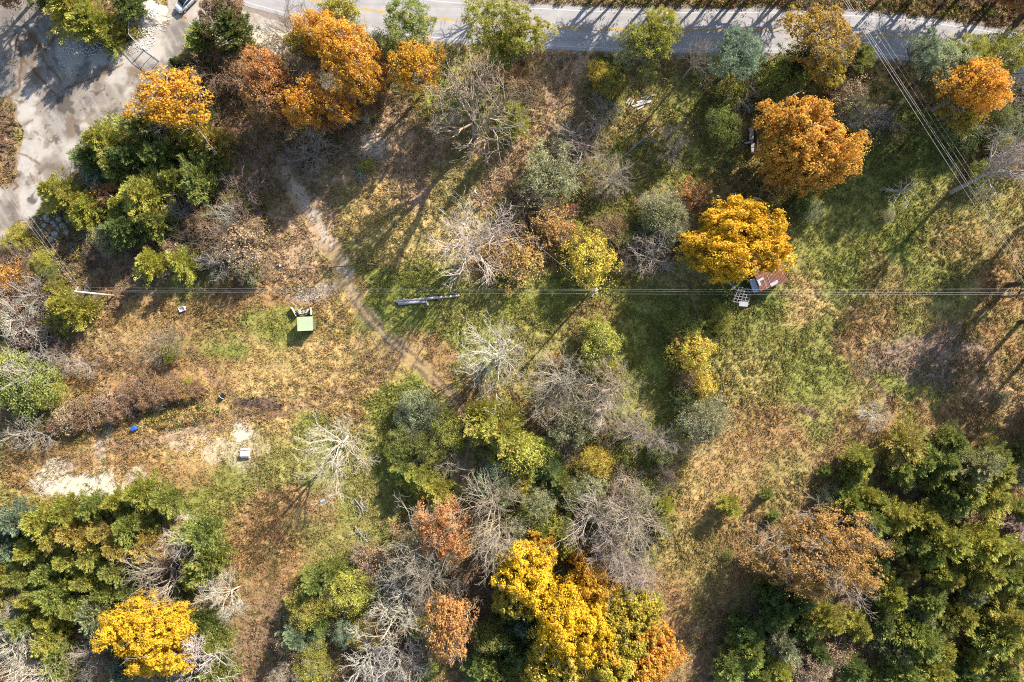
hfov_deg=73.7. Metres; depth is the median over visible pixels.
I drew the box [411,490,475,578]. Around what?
oak tree
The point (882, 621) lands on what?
cedar tree
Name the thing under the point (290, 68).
bare shrub
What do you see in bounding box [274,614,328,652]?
cedar tree
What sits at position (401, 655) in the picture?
bare tree
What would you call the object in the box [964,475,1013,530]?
cedar tree
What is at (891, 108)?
bare shrub
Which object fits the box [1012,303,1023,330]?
pine tree
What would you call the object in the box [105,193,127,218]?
cedar tree
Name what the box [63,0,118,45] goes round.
cedar tree
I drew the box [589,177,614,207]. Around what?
bare shrub
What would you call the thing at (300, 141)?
bare shrub
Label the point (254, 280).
bare shrub
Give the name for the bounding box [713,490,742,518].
cedar tree
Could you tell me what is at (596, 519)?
bare tree
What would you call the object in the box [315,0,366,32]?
leafy shrub
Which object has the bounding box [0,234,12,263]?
bare shrub
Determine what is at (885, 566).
cedar tree
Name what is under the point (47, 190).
cedar tree
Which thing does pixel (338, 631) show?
leafy shrub
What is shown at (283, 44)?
bare shrub
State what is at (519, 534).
leafy shrub
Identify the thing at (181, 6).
car
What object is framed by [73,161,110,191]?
leafy shrub
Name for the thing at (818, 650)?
cedar tree
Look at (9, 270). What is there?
dry shrub
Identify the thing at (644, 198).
bare shrub
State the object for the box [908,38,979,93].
pine tree
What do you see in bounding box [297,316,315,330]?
shed
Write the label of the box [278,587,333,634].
leafy shrub
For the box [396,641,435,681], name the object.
bare tree
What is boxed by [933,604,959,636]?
cedar tree
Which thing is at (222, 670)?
cedar tree
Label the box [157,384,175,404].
leafy shrub
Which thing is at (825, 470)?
cedar tree
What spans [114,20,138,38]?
cedar tree
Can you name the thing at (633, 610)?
maple tree
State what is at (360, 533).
brush pile
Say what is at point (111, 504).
cedar tree
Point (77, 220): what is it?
cedar tree
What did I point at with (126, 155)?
cedar tree
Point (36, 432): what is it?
bare shrub
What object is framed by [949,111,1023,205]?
bare tree
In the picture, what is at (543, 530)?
cedar tree
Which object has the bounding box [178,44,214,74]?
bare shrub
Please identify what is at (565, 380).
bare tree
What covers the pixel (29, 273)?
dry shrub
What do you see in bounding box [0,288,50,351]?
bare tree
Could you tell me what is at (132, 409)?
bare shrub
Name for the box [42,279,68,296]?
leafy shrub
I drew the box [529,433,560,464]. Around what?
leafy shrub
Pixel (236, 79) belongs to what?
dry shrub
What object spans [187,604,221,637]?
cedar tree
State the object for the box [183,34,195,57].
cedar tree
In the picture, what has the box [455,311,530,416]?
bare tree
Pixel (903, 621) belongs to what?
cedar tree
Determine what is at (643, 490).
dry shrub
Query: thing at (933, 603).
cedar tree
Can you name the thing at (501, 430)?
leafy shrub
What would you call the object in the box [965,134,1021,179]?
bare shrub
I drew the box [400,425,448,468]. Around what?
leafy shrub
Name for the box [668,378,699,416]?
leafy shrub
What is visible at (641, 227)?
bare shrub
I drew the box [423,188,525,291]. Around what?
bare tree
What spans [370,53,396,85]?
oak tree
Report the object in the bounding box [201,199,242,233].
bare tree
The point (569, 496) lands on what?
leafy shrub
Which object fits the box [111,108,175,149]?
cedar tree
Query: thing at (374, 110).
oak tree
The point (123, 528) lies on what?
cedar tree
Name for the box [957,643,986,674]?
cedar tree
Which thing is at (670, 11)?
pine tree
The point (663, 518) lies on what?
cedar tree
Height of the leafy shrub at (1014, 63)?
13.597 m
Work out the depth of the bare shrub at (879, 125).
118.62 m
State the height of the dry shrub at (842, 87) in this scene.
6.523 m
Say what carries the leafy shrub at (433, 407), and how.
on the ground at (284, 372)
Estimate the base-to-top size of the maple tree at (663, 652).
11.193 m
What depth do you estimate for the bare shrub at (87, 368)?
118.48 m
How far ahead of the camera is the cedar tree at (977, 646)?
117.57 m
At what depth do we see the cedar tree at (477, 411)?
115.62 m
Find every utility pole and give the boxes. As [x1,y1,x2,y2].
[74,287,113,296]
[586,288,597,296]
[999,294,1023,297]
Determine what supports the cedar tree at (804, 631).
on the ground at (284, 372)
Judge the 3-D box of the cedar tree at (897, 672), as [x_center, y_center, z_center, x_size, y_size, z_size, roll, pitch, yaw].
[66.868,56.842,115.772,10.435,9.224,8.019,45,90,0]
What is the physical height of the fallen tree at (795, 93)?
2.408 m
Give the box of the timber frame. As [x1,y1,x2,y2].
[732,286,751,306]
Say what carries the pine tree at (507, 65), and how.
on the ground at (284, 372)
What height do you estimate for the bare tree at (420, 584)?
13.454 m
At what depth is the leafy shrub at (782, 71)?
115.74 m
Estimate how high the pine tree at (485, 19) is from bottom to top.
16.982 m
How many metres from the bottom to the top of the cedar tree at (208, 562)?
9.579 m
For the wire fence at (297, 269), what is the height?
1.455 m
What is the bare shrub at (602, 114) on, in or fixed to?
on the ground at (284, 372)
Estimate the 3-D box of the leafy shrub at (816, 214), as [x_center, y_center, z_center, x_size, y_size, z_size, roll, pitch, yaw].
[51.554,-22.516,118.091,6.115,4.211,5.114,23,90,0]
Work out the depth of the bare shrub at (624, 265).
118.50 m
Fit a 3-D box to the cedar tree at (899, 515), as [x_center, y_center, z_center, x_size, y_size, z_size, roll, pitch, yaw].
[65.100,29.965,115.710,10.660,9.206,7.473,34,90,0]
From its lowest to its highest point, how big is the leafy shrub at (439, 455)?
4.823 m
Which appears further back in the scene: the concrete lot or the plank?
the concrete lot
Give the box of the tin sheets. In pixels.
[567,203,578,217]
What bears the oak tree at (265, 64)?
on the ground at (284, 372)
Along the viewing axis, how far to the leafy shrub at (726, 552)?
119.31 m
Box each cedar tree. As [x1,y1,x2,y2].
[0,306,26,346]
[0,495,41,543]
[0,531,23,562]
[0,555,17,590]
[0,586,24,616]
[0,607,45,642]
[1,560,37,591]
[11,584,47,612]
[12,534,51,569]
[17,496,59,544]
[21,571,80,616]
[26,0,60,14]
[27,555,67,590]
[29,604,74,632]
[29,609,75,663]
[35,166,84,214]
[38,527,83,556]
[38,635,86,681]
[42,0,105,45]
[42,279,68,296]
[44,287,108,331]
[46,656,84,681]
[47,488,91,529]
[50,513,102,553]
[50,545,85,575]
[55,179,86,220]
[58,591,91,624]
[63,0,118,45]
[65,142,108,177]
[68,560,105,594]
[69,209,95,231]
[73,187,107,229]
[74,592,119,642]
[75,482,113,526]
[75,538,105,573]
[81,110,132,178]
[85,513,119,546]
[88,575,123,604]
[96,150,137,189]
[96,557,130,588]
[98,140,151,179]
[98,209,158,251]
[98,481,139,516]
[99,527,136,567]
[100,32,127,61]
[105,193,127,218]
[107,655,137,681]
[109,634,125,659]
[110,165,175,242]
[110,507,153,554]
[111,0,148,23]
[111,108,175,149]
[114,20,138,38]
[115,572,143,603]
[117,467,164,514]
[128,556,158,586]
[129,527,165,563]
[130,203,180,245]
[131,245,169,289]
[135,512,161,534]
[137,134,187,170]
[142,107,169,131]
[143,478,196,520]
[155,164,186,197]
[163,243,202,288]
[166,55,183,71]
[167,506,227,554]
[168,119,222,161]
[168,582,196,610]
[176,150,222,205]
[177,548,213,591]
[183,17,225,61]
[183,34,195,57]
[184,536,237,588]
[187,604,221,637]
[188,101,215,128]
[191,126,237,167]
[192,145,229,175]
[197,638,243,681]
[199,615,239,660]
[209,0,259,54]
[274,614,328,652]
[294,560,344,600]
[306,602,335,637]
[314,550,350,592]
[387,454,419,490]
[387,456,447,499]
[406,474,456,510]
[457,638,496,681]
[463,396,500,438]
[477,443,499,466]
[480,650,520,681]
[484,661,521,681]
[488,596,517,626]
[490,555,506,578]
[492,627,542,672]
[494,100,535,143]
[504,609,537,642]
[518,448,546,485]
[529,514,553,543]
[535,441,569,487]
[538,509,580,542]
[551,463,577,498]
[554,521,578,559]
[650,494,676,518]
[651,513,671,539]
[709,645,746,681]
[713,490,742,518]
[723,621,769,679]
[724,605,764,641]
[740,574,787,609]
[745,660,774,681]
[752,580,800,635]
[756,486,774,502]
[761,642,797,681]
[764,627,802,667]
[766,509,781,522]
[776,42,815,95]
[780,576,815,617]
[788,609,821,643]
[800,637,837,668]
[803,597,852,639]
[815,462,834,477]
[821,481,869,519]
[833,40,878,75]
[833,455,864,489]
[837,438,875,481]
[837,649,871,681]
[841,607,874,644]
[847,505,891,546]
[852,477,887,507]
[860,549,891,581]
[863,663,882,681]
[866,598,896,636]
[868,483,891,511]
[869,636,914,665]
[871,406,928,471]
[872,490,920,541]
[872,533,909,561]
[872,570,908,613]
[877,642,935,681]
[879,611,946,665]
[880,454,915,493]
[889,528,932,555]
[889,608,911,627]
[892,555,922,586]
[897,443,939,486]
[904,548,946,570]
[905,497,952,538]
[905,600,938,631]
[907,578,947,621]
[914,468,942,490]
[915,652,957,681]
[917,517,974,570]
[919,551,960,585]
[920,630,957,665]
[923,435,961,482]
[925,474,959,508]
[927,481,971,522]
[931,558,966,594]
[932,419,975,458]
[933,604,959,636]
[936,459,986,513]
[943,596,980,638]
[946,446,1006,492]
[947,516,1018,570]
[949,656,981,681]
[956,554,1007,596]
[957,582,991,607]
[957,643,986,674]
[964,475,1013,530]
[964,607,1023,660]
[966,631,994,658]
[971,591,1023,640]
[972,436,1013,473]
[977,524,1023,564]
[980,655,1023,681]
[984,463,1019,489]
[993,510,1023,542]
[993,559,1023,596]
[1003,444,1023,464]
[1003,588,1023,612]
[1004,563,1023,597]
[1005,492,1023,523]
[1006,636,1023,667]
[1009,466,1023,488]
[1010,541,1023,567]
[1014,428,1023,448]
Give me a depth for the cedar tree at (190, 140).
115.51 m
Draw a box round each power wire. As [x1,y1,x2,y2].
[214,292,472,293]
[247,288,277,288]
[686,291,942,292]
[843,0,1022,280]
[846,1,1023,270]
[848,1,1022,265]
[855,1,1023,259]
[860,1,1023,250]
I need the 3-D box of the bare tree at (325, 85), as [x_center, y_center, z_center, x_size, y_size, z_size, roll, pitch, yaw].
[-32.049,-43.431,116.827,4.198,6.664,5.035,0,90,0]
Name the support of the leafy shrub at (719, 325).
on the ground at (284, 372)
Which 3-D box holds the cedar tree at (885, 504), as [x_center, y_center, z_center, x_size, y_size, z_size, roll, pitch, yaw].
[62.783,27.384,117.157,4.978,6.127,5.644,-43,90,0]
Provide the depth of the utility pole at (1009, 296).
117.52 m
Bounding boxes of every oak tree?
[0,0,36,10]
[121,60,217,154]
[196,0,244,39]
[234,67,290,122]
[239,42,298,94]
[274,71,339,134]
[281,25,319,61]
[289,1,344,60]
[306,14,381,82]
[306,102,340,136]
[321,84,363,127]
[333,46,391,104]
[344,81,387,118]
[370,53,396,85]
[382,32,451,106]
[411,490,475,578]
[419,565,483,666]
[655,0,682,9]
[734,494,897,617]
[774,0,868,80]
[805,48,859,90]
[930,55,1023,123]
[934,82,1004,144]
[985,0,1023,24]
[1009,214,1023,243]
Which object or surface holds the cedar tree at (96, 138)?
on the ground at (284, 372)
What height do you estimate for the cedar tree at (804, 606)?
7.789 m
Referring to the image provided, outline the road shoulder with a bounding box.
[208,0,1023,82]
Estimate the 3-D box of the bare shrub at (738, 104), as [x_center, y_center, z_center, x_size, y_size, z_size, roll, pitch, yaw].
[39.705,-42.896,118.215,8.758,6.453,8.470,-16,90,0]
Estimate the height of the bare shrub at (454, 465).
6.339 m
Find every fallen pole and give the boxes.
[395,295,458,302]
[398,300,424,304]
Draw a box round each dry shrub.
[0,253,31,295]
[0,279,30,322]
[0,305,60,350]
[1,259,41,298]
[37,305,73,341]
[45,404,81,439]
[63,398,84,426]
[68,389,102,433]
[85,179,120,212]
[89,381,124,418]
[90,403,113,427]
[106,382,137,414]
[114,374,146,407]
[127,367,171,407]
[147,390,167,409]
[157,370,192,400]
[158,237,185,256]
[180,202,212,236]
[181,378,204,401]
[186,63,215,98]
[207,216,274,281]
[216,59,263,98]
[219,50,249,77]
[232,209,270,246]
[250,102,294,140]
[272,629,306,670]
[348,531,394,588]
[477,221,549,294]
[486,242,512,268]
[528,195,574,240]
[537,219,580,253]
[543,347,566,370]
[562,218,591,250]
[599,208,628,238]
[622,480,659,517]
[628,572,657,599]
[671,362,710,402]
[676,175,709,213]
[755,158,796,205]
[822,68,871,124]
[823,635,855,674]
[965,107,1000,134]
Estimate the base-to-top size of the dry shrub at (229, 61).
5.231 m
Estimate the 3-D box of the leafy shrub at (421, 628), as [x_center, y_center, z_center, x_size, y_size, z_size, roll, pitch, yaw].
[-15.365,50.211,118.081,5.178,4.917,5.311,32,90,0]
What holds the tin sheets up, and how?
on the ground at (284, 372)
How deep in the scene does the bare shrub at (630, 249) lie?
118.35 m
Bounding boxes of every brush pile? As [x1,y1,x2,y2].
[347,494,369,517]
[349,523,372,541]
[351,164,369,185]
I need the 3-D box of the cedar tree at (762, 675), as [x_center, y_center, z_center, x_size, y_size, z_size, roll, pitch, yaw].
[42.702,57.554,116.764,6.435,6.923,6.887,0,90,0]
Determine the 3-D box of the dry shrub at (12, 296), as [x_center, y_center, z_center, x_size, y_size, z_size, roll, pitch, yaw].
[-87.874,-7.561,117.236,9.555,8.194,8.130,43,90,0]
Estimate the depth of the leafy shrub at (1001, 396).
118.89 m
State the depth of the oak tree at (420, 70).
107.72 m
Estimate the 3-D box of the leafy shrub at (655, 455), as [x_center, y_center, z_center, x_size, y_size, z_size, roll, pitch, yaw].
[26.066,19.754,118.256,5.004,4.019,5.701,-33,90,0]
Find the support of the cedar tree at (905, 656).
on the ground at (284, 372)
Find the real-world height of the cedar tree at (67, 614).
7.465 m
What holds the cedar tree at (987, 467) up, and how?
on the ground at (284, 372)
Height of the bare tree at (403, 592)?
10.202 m
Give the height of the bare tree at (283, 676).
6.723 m
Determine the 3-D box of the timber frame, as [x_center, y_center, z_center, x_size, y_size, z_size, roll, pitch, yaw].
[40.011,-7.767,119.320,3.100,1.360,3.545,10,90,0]
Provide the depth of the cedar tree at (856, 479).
117.20 m
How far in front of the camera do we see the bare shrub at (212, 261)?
116.78 m
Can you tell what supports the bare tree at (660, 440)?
on the ground at (284, 372)
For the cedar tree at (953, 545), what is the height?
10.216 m
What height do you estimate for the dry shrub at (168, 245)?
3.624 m
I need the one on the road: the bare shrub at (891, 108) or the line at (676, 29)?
the line at (676, 29)
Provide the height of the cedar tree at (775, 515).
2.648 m
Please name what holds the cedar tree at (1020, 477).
on the ground at (284, 372)
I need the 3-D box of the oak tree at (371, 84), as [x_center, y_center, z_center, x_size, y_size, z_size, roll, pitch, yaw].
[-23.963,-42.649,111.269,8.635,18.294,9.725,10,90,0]
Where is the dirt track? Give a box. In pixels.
[280,162,471,483]
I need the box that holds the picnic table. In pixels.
[240,448,250,457]
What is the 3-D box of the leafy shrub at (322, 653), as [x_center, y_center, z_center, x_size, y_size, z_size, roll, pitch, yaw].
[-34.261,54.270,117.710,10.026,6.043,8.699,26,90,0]
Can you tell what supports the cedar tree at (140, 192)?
on the ground at (284, 372)
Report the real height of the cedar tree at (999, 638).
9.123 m
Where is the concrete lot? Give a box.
[0,0,191,242]
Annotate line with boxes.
[244,1,1023,74]
[310,0,1007,52]
[316,0,1011,52]
[427,0,1023,37]
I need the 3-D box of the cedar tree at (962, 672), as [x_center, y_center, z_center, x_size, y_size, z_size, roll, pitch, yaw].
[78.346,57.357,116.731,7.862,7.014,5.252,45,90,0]
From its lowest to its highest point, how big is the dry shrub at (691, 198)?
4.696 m
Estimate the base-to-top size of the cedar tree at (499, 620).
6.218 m
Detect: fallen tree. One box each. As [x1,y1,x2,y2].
[622,128,655,157]
[761,90,805,111]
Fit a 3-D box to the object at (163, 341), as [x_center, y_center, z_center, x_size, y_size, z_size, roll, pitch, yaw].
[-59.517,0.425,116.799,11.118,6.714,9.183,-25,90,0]
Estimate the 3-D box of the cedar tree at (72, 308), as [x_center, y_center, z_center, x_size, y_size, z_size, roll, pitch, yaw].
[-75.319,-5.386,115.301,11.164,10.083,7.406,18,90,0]
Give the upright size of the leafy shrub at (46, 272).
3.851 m
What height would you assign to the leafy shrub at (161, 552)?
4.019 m
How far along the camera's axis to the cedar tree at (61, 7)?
114.37 m
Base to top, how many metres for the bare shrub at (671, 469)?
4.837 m
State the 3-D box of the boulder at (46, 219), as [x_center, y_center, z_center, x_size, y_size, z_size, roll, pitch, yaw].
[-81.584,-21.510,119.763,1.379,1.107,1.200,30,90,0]
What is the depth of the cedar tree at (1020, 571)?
116.50 m
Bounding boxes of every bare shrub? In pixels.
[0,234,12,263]
[0,326,38,361]
[0,414,59,454]
[4,218,54,275]
[25,278,58,318]
[34,335,74,362]
[43,337,86,376]
[65,349,103,380]
[71,632,108,652]
[72,282,97,298]
[119,395,141,417]
[120,399,142,417]
[128,672,165,681]
[163,184,196,233]
[170,223,203,264]
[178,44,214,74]
[181,40,242,100]
[189,190,243,264]
[193,239,237,284]
[198,203,259,257]
[203,70,248,110]
[215,166,267,219]
[227,247,275,286]
[261,34,303,78]
[277,124,342,180]
[278,48,314,92]
[283,120,320,157]
[291,59,338,95]
[349,541,378,566]
[359,612,398,667]
[432,448,470,486]
[450,574,467,590]
[473,444,500,467]
[488,527,523,555]
[494,60,547,107]
[496,221,526,246]
[499,184,563,230]
[502,82,539,118]
[513,216,544,242]
[530,191,563,217]
[543,426,572,446]
[560,436,580,462]
[583,90,622,129]
[586,413,633,446]
[588,213,628,256]
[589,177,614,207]
[593,485,618,506]
[600,481,642,523]
[608,571,635,594]
[609,461,646,497]
[616,255,634,275]
[618,238,644,265]
[632,218,652,244]
[634,188,661,211]
[649,118,689,170]
[651,456,680,484]
[653,468,681,494]
[680,46,715,93]
[716,66,762,114]
[838,90,889,140]
[851,399,895,432]
[860,109,898,134]
[871,90,911,122]
[882,116,909,144]
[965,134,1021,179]
[980,124,1023,179]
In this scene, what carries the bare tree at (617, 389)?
on the ground at (284, 372)
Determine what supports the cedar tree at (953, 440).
on the ground at (284, 372)
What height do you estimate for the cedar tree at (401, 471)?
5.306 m
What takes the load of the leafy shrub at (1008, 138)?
on the ground at (284, 372)
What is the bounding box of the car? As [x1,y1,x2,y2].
[174,0,197,12]
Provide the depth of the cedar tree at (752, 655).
116.02 m
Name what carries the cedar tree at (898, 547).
on the ground at (284, 372)
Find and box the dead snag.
[880,175,920,213]
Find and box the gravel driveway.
[166,0,291,32]
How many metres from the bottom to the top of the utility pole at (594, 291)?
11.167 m
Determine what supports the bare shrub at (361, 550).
on the ground at (284, 372)
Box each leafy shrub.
[0,221,36,258]
[0,344,62,430]
[0,347,34,392]
[19,366,69,412]
[26,245,56,272]
[33,260,59,285]
[45,414,63,435]
[68,416,90,430]
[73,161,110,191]
[84,222,125,259]
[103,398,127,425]
[133,396,149,412]
[144,545,174,571]
[156,340,185,364]
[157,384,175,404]
[172,385,194,401]
[178,375,192,391]
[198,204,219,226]
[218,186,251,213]
[237,261,262,285]
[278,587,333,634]
[287,646,336,681]
[291,634,338,680]
[312,585,346,617]
[314,556,380,620]
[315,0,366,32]
[326,613,361,650]
[345,616,384,650]
[355,156,374,176]
[368,23,406,83]
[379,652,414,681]
[383,440,408,467]
[385,423,422,454]
[392,405,419,434]
[395,383,439,430]
[397,413,429,442]
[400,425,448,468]
[409,400,455,439]
[410,616,436,643]
[413,658,440,681]
[420,439,448,470]
[421,414,464,458]
[426,403,465,449]
[432,551,455,576]
[458,396,533,460]
[466,613,509,657]
[471,458,517,499]
[482,624,518,653]
[484,471,518,507]
[490,430,545,484]
[494,397,522,424]
[500,509,535,540]
[506,468,541,496]
[509,488,551,529]
[519,136,590,211]
[520,483,561,525]
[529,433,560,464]
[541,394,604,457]
[552,228,627,300]
[561,477,590,516]
[567,464,609,510]
[571,445,616,487]
[577,308,608,347]
[578,319,627,372]
[583,57,611,92]
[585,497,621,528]
[594,61,637,103]
[595,359,625,387]
[610,230,636,249]
[634,202,678,242]
[637,183,695,244]
[643,589,664,608]
[646,442,674,466]
[657,211,694,250]
[662,312,708,345]
[662,327,720,377]
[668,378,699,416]
[676,386,740,455]
[684,371,718,400]
[703,303,739,332]
[705,99,747,150]
[707,63,753,108]
[722,548,733,559]
[751,56,806,101]
[784,186,822,222]
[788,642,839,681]
[798,199,826,223]
[814,482,841,516]
[825,88,866,131]
[878,206,895,224]
[934,120,990,156]
[965,158,998,193]
[969,21,1023,81]
[977,133,1018,156]
[978,90,1017,128]
[978,116,1015,151]
[994,388,1010,407]
[998,101,1023,138]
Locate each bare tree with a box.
[0,273,48,323]
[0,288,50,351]
[0,335,59,395]
[0,589,21,628]
[0,617,36,681]
[0,633,71,681]
[58,633,111,681]
[116,537,190,613]
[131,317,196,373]
[154,513,202,567]
[161,624,242,681]
[190,568,248,628]
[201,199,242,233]
[248,0,319,62]
[264,657,303,681]
[292,409,380,510]
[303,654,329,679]
[315,71,334,92]
[338,619,406,681]
[355,594,427,657]
[365,570,432,634]
[365,655,400,681]
[370,633,432,681]
[374,492,468,599]
[378,523,453,618]
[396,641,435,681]
[410,585,435,623]
[419,47,535,178]
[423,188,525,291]
[436,461,536,558]
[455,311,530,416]
[467,518,530,591]
[519,380,583,429]
[522,341,593,426]
[539,106,618,170]
[539,483,652,569]
[568,381,635,438]
[572,150,642,202]
[573,356,651,426]
[584,510,660,597]
[594,534,664,609]
[596,474,677,565]
[608,409,658,456]
[627,222,683,287]
[646,419,682,462]
[679,34,715,78]
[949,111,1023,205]
[993,71,1023,126]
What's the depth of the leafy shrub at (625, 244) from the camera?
118.22 m
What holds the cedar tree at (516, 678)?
on the ground at (284, 372)
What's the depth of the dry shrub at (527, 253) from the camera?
116.08 m
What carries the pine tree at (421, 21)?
on the ground at (284, 372)
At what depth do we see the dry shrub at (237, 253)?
115.64 m
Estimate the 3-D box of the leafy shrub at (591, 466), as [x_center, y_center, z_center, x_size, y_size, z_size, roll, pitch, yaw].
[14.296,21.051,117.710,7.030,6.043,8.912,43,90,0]
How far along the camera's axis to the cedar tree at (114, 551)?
115.19 m
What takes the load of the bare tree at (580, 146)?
on the ground at (284, 372)
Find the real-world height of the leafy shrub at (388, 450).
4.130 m
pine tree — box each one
[381,0,436,52]
[459,0,526,61]
[482,25,526,73]
[495,2,561,66]
[611,28,648,74]
[621,5,683,76]
[643,4,681,50]
[706,20,768,90]
[888,26,941,77]
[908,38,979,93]
[932,32,992,75]
[1002,253,1023,299]
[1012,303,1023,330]
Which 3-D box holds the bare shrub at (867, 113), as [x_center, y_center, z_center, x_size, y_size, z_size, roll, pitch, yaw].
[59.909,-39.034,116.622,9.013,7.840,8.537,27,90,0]
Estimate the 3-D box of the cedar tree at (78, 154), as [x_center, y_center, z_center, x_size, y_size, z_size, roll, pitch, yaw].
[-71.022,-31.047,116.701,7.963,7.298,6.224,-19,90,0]
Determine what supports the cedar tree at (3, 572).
on the ground at (284, 372)
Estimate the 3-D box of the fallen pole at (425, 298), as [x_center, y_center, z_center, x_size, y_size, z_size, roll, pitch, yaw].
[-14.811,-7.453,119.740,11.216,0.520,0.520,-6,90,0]
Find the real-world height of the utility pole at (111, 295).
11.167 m
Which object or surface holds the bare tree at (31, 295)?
on the ground at (284, 372)
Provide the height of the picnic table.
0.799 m
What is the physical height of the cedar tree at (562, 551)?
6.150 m
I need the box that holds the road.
[239,0,1023,77]
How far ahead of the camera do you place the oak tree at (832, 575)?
109.58 m
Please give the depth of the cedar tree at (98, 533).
115.39 m
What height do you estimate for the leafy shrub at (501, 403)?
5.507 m
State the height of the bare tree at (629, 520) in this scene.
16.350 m
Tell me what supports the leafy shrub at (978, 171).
on the ground at (284, 372)
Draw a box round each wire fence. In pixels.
[264,267,328,270]
[370,264,433,267]
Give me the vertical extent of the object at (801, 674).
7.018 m
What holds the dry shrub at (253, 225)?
on the ground at (284, 372)
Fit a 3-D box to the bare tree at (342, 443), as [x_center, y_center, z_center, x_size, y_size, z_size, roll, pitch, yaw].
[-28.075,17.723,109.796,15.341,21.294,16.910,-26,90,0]
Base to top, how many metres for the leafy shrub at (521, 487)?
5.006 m
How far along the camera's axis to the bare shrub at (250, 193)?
116.50 m
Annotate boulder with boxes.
[43,214,50,222]
[51,231,58,237]
[55,216,61,222]
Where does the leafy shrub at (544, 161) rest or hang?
on the ground at (284, 372)
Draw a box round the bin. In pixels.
[130,426,137,430]
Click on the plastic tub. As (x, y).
(183, 308)
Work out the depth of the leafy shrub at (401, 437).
117.28 m
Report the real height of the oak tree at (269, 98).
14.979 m
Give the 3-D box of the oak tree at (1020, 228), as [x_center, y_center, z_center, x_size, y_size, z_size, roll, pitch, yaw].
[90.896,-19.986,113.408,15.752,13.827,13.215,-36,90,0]
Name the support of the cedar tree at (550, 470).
on the ground at (284, 372)
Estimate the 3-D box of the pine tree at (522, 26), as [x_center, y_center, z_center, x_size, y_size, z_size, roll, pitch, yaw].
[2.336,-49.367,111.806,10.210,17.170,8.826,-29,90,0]
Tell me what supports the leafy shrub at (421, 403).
on the ground at (284, 372)
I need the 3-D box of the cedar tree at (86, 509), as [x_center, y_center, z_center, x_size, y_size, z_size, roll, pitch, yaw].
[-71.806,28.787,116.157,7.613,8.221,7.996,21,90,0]
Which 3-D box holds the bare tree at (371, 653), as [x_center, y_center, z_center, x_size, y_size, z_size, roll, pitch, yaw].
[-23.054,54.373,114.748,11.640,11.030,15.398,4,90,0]
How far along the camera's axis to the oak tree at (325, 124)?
114.48 m
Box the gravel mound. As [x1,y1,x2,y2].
[136,0,167,27]
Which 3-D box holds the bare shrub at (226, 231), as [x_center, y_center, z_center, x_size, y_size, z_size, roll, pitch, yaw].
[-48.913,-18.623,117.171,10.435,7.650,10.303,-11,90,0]
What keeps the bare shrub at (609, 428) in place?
on the ground at (284, 372)
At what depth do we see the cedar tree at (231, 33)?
114.42 m
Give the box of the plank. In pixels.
[632,100,650,105]
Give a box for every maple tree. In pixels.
[82,588,200,679]
[489,577,541,622]
[490,538,558,609]
[519,527,557,567]
[520,644,565,681]
[526,625,592,681]
[531,583,580,645]
[533,570,621,675]
[567,548,587,565]
[567,560,621,611]
[583,633,645,681]
[588,632,625,676]
[589,585,666,658]
[609,640,678,681]
[629,619,692,680]
[671,193,796,284]
[751,92,873,202]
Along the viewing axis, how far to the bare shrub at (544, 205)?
117.78 m
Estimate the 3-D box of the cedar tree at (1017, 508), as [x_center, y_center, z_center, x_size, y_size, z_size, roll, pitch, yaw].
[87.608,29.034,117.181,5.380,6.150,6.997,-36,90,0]
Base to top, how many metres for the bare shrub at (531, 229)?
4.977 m
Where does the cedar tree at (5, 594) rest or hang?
on the ground at (284, 372)
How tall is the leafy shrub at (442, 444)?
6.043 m
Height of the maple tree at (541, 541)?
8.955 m
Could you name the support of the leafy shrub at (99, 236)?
on the ground at (284, 372)
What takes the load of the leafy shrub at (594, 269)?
on the ground at (284, 372)
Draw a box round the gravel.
[33,17,321,311]
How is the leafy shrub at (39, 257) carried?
on the ground at (284, 372)
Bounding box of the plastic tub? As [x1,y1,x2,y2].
[178,306,185,311]
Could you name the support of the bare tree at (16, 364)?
on the ground at (284, 372)
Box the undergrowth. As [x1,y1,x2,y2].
[0,0,1023,681]
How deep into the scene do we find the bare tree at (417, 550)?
113.38 m
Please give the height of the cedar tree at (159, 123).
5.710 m
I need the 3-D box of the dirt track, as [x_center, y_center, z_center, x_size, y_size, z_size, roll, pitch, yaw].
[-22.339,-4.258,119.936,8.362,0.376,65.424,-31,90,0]
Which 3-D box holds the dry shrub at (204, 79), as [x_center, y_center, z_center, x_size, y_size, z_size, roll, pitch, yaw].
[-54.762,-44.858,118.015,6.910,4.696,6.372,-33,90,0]
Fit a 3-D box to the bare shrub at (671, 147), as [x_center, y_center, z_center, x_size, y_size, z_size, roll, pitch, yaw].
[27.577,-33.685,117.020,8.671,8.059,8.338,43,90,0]
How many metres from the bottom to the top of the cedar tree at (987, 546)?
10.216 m
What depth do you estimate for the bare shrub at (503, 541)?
118.12 m
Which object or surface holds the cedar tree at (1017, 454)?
on the ground at (284, 372)
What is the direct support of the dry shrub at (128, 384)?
on the ground at (284, 372)
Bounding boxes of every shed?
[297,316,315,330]
[746,266,786,292]
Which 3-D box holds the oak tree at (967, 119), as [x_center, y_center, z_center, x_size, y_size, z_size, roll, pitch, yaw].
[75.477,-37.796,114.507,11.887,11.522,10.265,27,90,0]
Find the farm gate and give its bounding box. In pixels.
[328,263,369,267]
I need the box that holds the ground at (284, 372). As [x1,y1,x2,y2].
[0,0,1023,681]
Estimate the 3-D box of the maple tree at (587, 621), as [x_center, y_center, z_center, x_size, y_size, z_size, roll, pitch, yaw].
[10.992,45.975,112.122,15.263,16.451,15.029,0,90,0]
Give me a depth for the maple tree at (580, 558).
115.26 m
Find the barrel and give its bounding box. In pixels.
[218,393,225,399]

